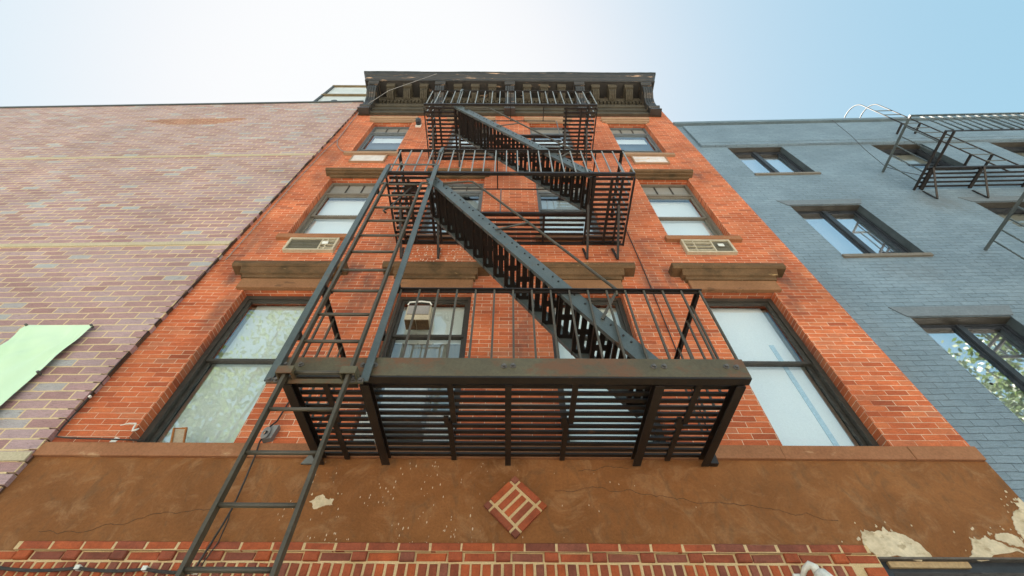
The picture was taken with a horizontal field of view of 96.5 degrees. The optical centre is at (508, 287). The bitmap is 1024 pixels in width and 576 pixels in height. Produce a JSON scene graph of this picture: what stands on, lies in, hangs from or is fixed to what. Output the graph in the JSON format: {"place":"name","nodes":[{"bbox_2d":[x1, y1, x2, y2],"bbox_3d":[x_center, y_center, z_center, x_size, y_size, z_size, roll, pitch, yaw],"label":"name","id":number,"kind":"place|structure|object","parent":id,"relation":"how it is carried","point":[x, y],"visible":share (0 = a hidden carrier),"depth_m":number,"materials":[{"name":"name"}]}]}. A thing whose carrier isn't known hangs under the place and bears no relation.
{"place":"outdoors","nodes":[
{"label":"outdoors","id":0,"kind":"place"},
{"bbox_2d":[0,0,1023,122],"label":"sky","id":1,"kind":"structure","parent":0,"point":[711,60],"materials":[{"name":"blue"}]},
{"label":"pavement","id":2,"kind":"structure","parent":0,"visible":0},
{"bbox_2d":[0,100,363,490],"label":"brick building","id":3,"kind":"structure","parent":2,"relation":"on","point":[123,227],"depth_m":7.09,"materials":[{"name":"brick"}]},
{"bbox_2d":[0,323,93,405],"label":"tarp","id":4,"kind":"object","parent":3,"relation":"attached to","point":[28,352],"visible":1,"depth_m":4.52,"materials":[{"name":"plastic"}]},
{"bbox_2d":[314,85,365,100],"bbox_3d":[-4.942,-4.691,14.674,2.110,4.100,2.540,0,-53,0],"label":"roof bulkhead","id":5,"kind":"object","parent":3,"relation":"on","point":[344,92],"visible":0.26,"depth_m":14.89,"materials":[{"name":"white metal"}]},
{"bbox_2d":[0,71,1023,575],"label":"brick building","id":6,"kind":"structure","parent":2,"relation":"on","point":[844,449],"depth_m":3.99,"materials":[{"name":"brick"}]},
{"bbox_2d":[0,565,197,574],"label":"cable run","id":7,"kind":"object","parent":6,"relation":"attached to","point":[82,568],"visible":0.89,"depth_m":2.96,"materials":[{"name":"black plastic"}]},
{"bbox_2d":[170,427,187,442],"bbox_3d":[-2.806,1.267,3.884,0.230,0.222,0.057,-17,-55,12],"label":"rusty frame","id":8,"kind":"object","parent":6,"relation":"on","point":[179,435],"visible":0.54,"depth_m":3.90,"materials":[{"name":"brown metal"}]},
{"bbox_2d":[55,119,347,440],"bbox_3d":[-3.402,-1.751,7.780,0.821,10.058,0.030,0,-53,0],"label":"wall cable","id":9,"kind":"object","parent":6,"relation":"attached to","point":[80,407],"depth_m":4.35,"materials":[{"name":"black plastic"}]},
{"bbox_2d":[137,296,310,442],"bbox_3d":[-2.734,0.813,4.748,0.900,2.140,0.185,0,-53,0],"label":"window","id":10,"kind":"structure","parent":6,"relation":"in","point":[216,411],"depth_m":4.66,"materials":[{"name":"grey glass"}]},
{"bbox_2d":[195,401,288,566],"bbox_3d":[-2.004,1.407,3.572,0.104,1.471,0.071,0,-53,0],"label":"cable","id":11,"kind":"object","parent":6,"relation":"attached to","point":[270,433],"visible":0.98,"depth_m":3.62,"materials":[{"name":"black rubber"}]},
{"bbox_2d":[282,237,339,252],"bbox_3d":[-2.697,-0.585,6.259,0.680,0.315,0.066,0,-53,0],"label":"wall air conditioner","id":12,"kind":"object","parent":6,"relation":"attached to","point":[308,245],"depth_m":6.24,"materials":[{"name":"beige paint"}]},
{"bbox_2d":[226,73,436,258],"bbox_3d":[-2.802,-2.976,8.912,1.932,7.826,0.244,-19,-56,14],"label":"grey cable","id":13,"kind":"object","parent":6,"relation":"attached to","point":[315,160],"visible":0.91,"depth_m":8.73,"materials":[{"name":"rubber"}]},
{"bbox_2d":[295,183,375,233],"bbox_3d":[-2.724,-1.214,7.416,0.900,2.080,0.130,0,-53,0],"label":"window","id":14,"kind":"structure","parent":6,"relation":"in","point":[336,216],"depth_m":7.60,"materials":[{"name":"glass"}]},
{"bbox_2d":[348,154,387,162],"bbox_3d":[-2.713,-2.498,8.834,0.670,0.350,0.050,0,-53,0],"label":"vent cover","id":15,"kind":"object","parent":6,"relation":"attached to","point":[368,158],"visible":1,"depth_m":8.81,"materials":[{"name":"metal"}]},
{"bbox_2d":[357,127,409,150],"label":"window","id":16,"kind":"structure","parent":6,"relation":"in","point":[378,144],"depth_m":10.36,"materials":[{"name":"grey glass"}]},
{"bbox_2d":[354,388,454,443],"bbox_3d":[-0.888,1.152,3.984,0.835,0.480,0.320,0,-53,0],"label":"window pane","id":17,"kind":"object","parent":6,"relation":"attached to","point":[366,415],"depth_m":3.93,"materials":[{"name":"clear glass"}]},
{"bbox_2d":[363,297,470,434],"bbox_3d":[-0.889,0.812,4.741,0.890,2.140,0.162,0,-53,0],"label":"window","id":18,"kind":"structure","parent":6,"relation":"in","point":[440,331],"depth_m":5.12,"materials":[{"name":"black glass"}]},
{"bbox_2d":[404,301,432,329],"bbox_3d":[-1.016,0.312,5.175,0.287,0.304,0.200,0,-53,0],"label":"window air conditioner","id":19,"kind":"object","parent":6,"relation":"attached to","point":[422,318],"depth_m":5.09,"materials":[{"name":"beige paint"}]},
{"bbox_2d":[415,118,421,126],"bbox_3d":[-2.071,-3.788,10.445,0.120,0.180,0.175,0,-53,0],"label":"security camera","id":20,"kind":"object","parent":6,"relation":"attached to","point":[418,122],"visible":1,"depth_m":10.41,"materials":[{"name":"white plastic"}]},
{"bbox_2d":[420,183,483,231],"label":"window","id":21,"kind":"structure","parent":6,"relation":"in","point":[477,205],"depth_m":7.92,"materials":[{"name":"grey glass"}]},
{"bbox_2d":[446,127,489,148],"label":"window","id":22,"kind":"structure","parent":6,"relation":"in","point":[489,127],"depth_m":10.15,"materials":[{"name":"grey glass"}]},
{"bbox_2d":[264,89,751,466],"bbox_3d":[0.016,-1.265,6.257,3.300,7.632,1.170,0,-53,0],"label":"fire escape","id":23,"kind":"object","parent":6,"relation":"attached to","point":[466,226],"visible":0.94,"depth_m":3.53,"materials":[{"name":"black metal"}]},
{"bbox_2d":[383,186,416,213],"bbox_3d":[-1.235,-1.010,5.242,0.140,1.222,0.355,0,-53,0],"label":"ladder hook","id":24,"kind":"object","parent":23,"relation":"attached to","point":[411,188],"visible":0.78,"depth_m":5.78,"materials":[{"name":"black metal"}]},
{"bbox_2d":[175,182,429,575],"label":"drop ladder","id":25,"kind":"object","parent":24,"relation":"hanging from","point":[185,567],"visible":0.97,"depth_m":2.66,"materials":[{"name":"metal black iron paint"}]},
{"bbox_2d":[530,127,573,149],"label":"window","id":26,"kind":"structure","parent":6,"relation":"in","point":[547,131],"depth_m":10.44,"materials":[{"name":"grey glass"}]},
{"bbox_2d":[536,184,600,234],"bbox_3d":[0.916,-1.188,7.422,0.900,2.080,0.150,0,-53,0],"label":"window","id":27,"kind":"structure","parent":6,"relation":"in","point":[543,206],"depth_m":7.49,"materials":[{"name":"grey glass"}]},
{"bbox_2d":[548,297,665,441],"bbox_3d":[0.906,0.812,4.734,0.900,2.140,0.140,0,-53,0],"label":"window","id":28,"kind":"structure","parent":6,"relation":"in","point":[619,312],"depth_m":4.58,"materials":[{"name":"grey glass"}]},
{"bbox_2d":[610,128,662,152],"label":"window","id":29,"kind":"structure","parent":6,"relation":"in","point":[626,145],"depth_m":10.37,"materials":[{"name":"clear glass"}]},
{"bbox_2d":[631,155,669,164],"bbox_3d":[2.727,-2.468,8.830,0.670,0.360,0.050,0,-53,0],"label":"vent cover","id":30,"kind":"object","parent":6,"relation":"attached to","point":[653,160],"visible":1,"depth_m":8.79,"materials":[{"name":"metal"}]},
{"bbox_2d":[608,187,707,429],"bbox_3d":[1.711,-0.210,5.803,0.030,5.040,0.014,0,-53,0],"label":"wall cable","id":31,"kind":"object","parent":6,"relation":"attached to","point":[654,297],"depth_m":5.34,"materials":[{"name":"black rubber"}]},
{"bbox_2d":[640,184,722,234],"bbox_3d":[2.736,-1.187,7.416,0.900,2.080,0.130,0,-53,0],"label":"window","id":32,"kind":"structure","parent":6,"relation":"in","point":[677,218],"depth_m":7.62,"materials":[{"name":"white glass"}]},
{"bbox_2d":[680,239,737,254],"bbox_3d":[2.728,-0.555,6.255,0.670,0.325,0.066,0,-53,0],"label":"wall air conditioner","id":33,"kind":"object","parent":6,"relation":"attached to","point":[706,247],"depth_m":6.24,"materials":[{"name":"beige paint"}]},
{"bbox_2d":[705,298,878,445],"bbox_3d":[2.726,0.839,4.748,0.900,2.140,0.185,0,-53,0],"label":"window","id":34,"kind":"structure","parent":6,"relation":"in","point":[794,405],"depth_m":4.64,"materials":[{"name":"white glass"}]},
{"bbox_2d":[792,561,832,575],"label":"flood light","id":35,"kind":"object","parent":6,"relation":"attached to","point":[807,566],"visible":1,"depth_m":2.91,"materials":[{"name":"white plastic"}]},
{"bbox_2d":[881,561,1023,575],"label":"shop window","id":36,"kind":"structure","parent":6,"relation":"in","point":[893,568],"depth_m":3.06,"materials":[{"name":"black glass"}]},
{"bbox_2d":[673,114,1023,501],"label":"brick building","id":37,"kind":"structure","parent":2,"relation":"on","point":[925,290],"depth_m":6.54,"materials":[{"name":"blue brick"}]},
{"bbox_2d":[728,147,820,175],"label":"window","id":38,"kind":"structure","parent":37,"relation":"in","point":[763,161],"depth_m":9.08,"materials":[{"name":"clear glass"}]},
{"bbox_2d":[791,205,933,257],"bbox_3d":[5.063,-0.789,6.774,1.170,1.550,0.265,-1,-53,1],"label":"window","id":39,"kind":"structure","parent":37,"relation":"in","point":[854,231],"depth_m":6.83,"materials":[{"name":"black glass"}]},
{"bbox_2d":[872,144,974,170],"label":"window","id":40,"kind":"structure","parent":37,"relation":"in","point":[913,160],"depth_m":9.30,"materials":[{"name":"black glass"}]},
{"bbox_2d":[844,104,1023,259],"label":"fire escape","id":41,"kind":"object","parent":37,"relation":"attached to","point":[931,171],"visible":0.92,"depth_m":7.53,"materials":[{"name":"black metal"}]},
{"bbox_2d":[832,120,917,174],"bbox_3d":[7.114,-2.892,9.158,0.608,3.284,0.060,0,-53,0],"label":"roof wire","id":42,"kind":"object","parent":41,"relation":"hanging from","point":[874,157],"visible":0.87,"depth_m":8.46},
{"bbox_2d":[911,316,1023,422],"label":"window","id":43,"kind":"structure","parent":37,"relation":"in","point":[991,349],"depth_m":4.88,"materials":[{"name":"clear glass"}]},
{"bbox_2d":[977,202,1023,228],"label":"window","id":44,"kind":"structure","parent":37,"relation":"in","point":[995,207],"depth_m":7.32,"materials":[{"name":"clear glass"}]},
{"bbox_2d":[991,142,1023,156],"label":"window","id":45,"kind":"structure","parent":37,"relation":"in","point":[1010,146],"depth_m":9.39,"materials":[{"name":"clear glass"}]}
]}

